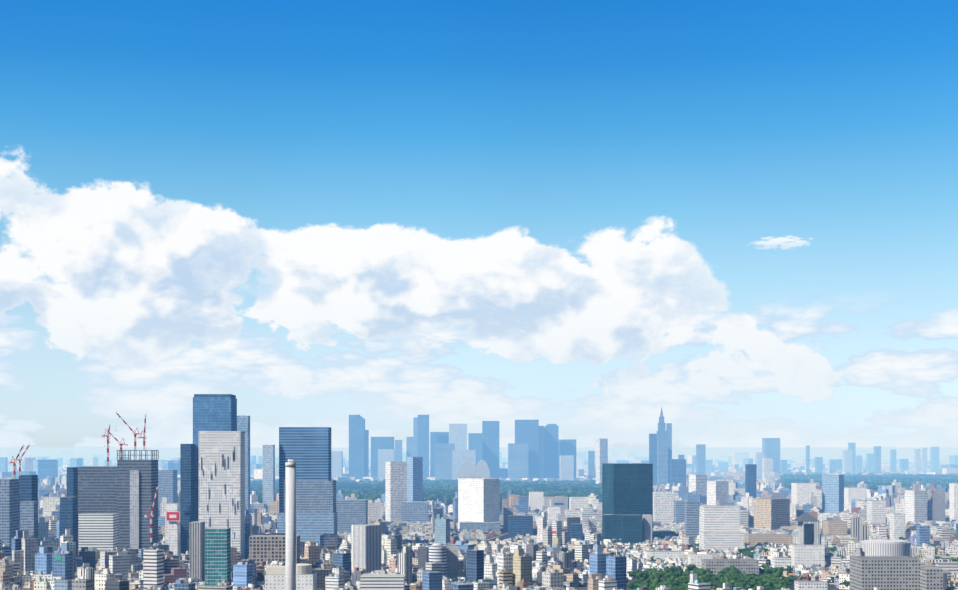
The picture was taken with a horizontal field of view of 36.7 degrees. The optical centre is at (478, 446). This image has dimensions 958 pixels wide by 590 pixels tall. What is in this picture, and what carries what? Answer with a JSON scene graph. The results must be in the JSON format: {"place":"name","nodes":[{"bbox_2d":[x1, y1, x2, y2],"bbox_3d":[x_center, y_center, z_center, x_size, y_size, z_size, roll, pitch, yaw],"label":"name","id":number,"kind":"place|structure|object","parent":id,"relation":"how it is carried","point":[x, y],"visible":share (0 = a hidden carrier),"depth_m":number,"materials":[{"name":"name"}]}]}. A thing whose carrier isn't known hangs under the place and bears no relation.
{"place":"outdoors","nodes":[
{"label":"outdoors","id":0,"kind":"place"},
{"bbox_2d":[166,511,179,520],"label":"billboard","id":1,"kind":"object","parent":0,"point":[172,516],"visible":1,"depth_m":1885.69},
{"bbox_2d":[167,512,178,519],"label":"sign","id":2,"kind":"object","parent":1,"relation":"in","point":[174,513],"visible":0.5,"depth_m":1885.66,"materials":[{"name":"red"}]},
{"bbox_2d":[266,564,311,574],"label":"cream roof block","id":3,"kind":"structure","parent":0,"point":[301,569],"depth_m":1449.27,"materials":[{"name":"beige concrete"}]},
{"bbox_2d":[415,534,507,565],"bbox_3d":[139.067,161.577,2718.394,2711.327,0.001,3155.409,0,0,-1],"label":"road asphalt","id":4,"kind":"structure","parent":0,"point":[505,536],"depth_m":2539.98,"materials":[{"name":"grey asphalt"}]},
{"bbox_2d":[0,447,957,589],"bbox_3d":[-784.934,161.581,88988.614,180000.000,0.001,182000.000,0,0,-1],"label":"city ground","id":5,"kind":"structure","parent":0,"point":[585,587],"depth_m":101003.48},
{"bbox_2d":[285,459,295,589],"bbox_3d":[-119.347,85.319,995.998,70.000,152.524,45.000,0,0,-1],"label":"chimney","id":6,"kind":"object","parent":5,"relation":"on","point":[290,557],"visible":1,"depth_m":987.86,"materials":[{"name":"concrete"}]},
{"bbox_2d":[250,480,601,508],"bbox_3d":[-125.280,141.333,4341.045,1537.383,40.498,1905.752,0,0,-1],"label":"trees","id":7,"kind":"object","parent":5,"relation":"on","point":[340,485],"visible":0.17,"depth_m":4353.88,"materials":[{"name":"plant"}]},
{"bbox_2d":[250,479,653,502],"bbox_3d":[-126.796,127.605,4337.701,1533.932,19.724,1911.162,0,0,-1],"label":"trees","id":8,"kind":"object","parent":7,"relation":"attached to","point":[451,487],"visible":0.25,"depth_m":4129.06,"materials":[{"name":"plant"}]},
{"bbox_2d":[429,543,446,576],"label":"round tower","id":9,"kind":"structure","parent":5,"relation":"on","point":[438,552],"depth_m":1694.38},
{"bbox_2d":[0,394,957,589],"bbox_3d":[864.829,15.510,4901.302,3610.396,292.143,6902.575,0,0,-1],"label":"buildings","id":10,"kind":"structure","parent":5,"relation":"on","point":[104,507],"depth_m":2195.48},
{"bbox_2d":[8,412,157,541],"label":"construction cranes","id":11,"kind":"object","parent":10,"relation":"on","point":[20,459],"visible":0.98,"depth_m":1996.87},
{"bbox_2d":[117,450,158,459],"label":"steel frame","id":12,"kind":"object","parent":10,"relation":"on","point":[139,454],"visible":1,"depth_m":1987.94,"materials":[{"name":"grey metal"}]},
{"bbox_2d":[360,416,558,426],"bbox_3d":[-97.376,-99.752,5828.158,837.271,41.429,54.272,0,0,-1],"label":"tower tops","id":13,"kind":"object","parent":10,"relation":"on","point":[547,425],"visible":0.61,"depth_m":5809.26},
{"bbox_2d":[460,460,489,476],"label":"arched roof","id":14,"kind":"structure","parent":10,"relation":"attached to","point":[481,469],"depth_m":3092.09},
{"bbox_2d":[657,407,666,438],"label":"tower spire","id":15,"kind":"structure","parent":10,"relation":"on","point":[661,432],"depth_m":5006.06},
{"bbox_2d":[860,539,910,556],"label":"cylindrical rooftop structure","id":16,"kind":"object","parent":10,"relation":"on","point":[880,547],"depth_m":1903.37,"materials":[{"name":"white metal"}]},
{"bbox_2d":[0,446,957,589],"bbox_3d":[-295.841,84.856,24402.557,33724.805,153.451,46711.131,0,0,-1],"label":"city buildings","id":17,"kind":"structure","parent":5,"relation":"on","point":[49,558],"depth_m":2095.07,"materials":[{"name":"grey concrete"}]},
{"bbox_2d":[166,525,957,589],"bbox_3d":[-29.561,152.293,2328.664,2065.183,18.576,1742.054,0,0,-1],"label":"trees","id":18,"kind":"object","parent":5,"relation":"on","point":[678,578],"visible":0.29,"depth_m":1640.13,"materials":[{"name":"green plant"}]},
{"bbox_2d":[780,473,957,491],"bbox_3d":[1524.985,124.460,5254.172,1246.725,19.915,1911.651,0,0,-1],"label":"trees","id":19,"kind":"object","parent":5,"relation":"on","point":[945,483],"visible":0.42,"depth_m":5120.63,"materials":[{"name":"plant"}]},
{"bbox_2d":[0,0,957,446],"label":"sky","id":20,"kind":"structure","parent":0,"point":[735,219],"materials":[{"name":"blue"}]},
{"bbox_2d":[794,512,818,520],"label":"pyramid roof","id":21,"kind":"structure","parent":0,"point":[806,516],"depth_m":1901.72,"materials":[{"name":"metal"}]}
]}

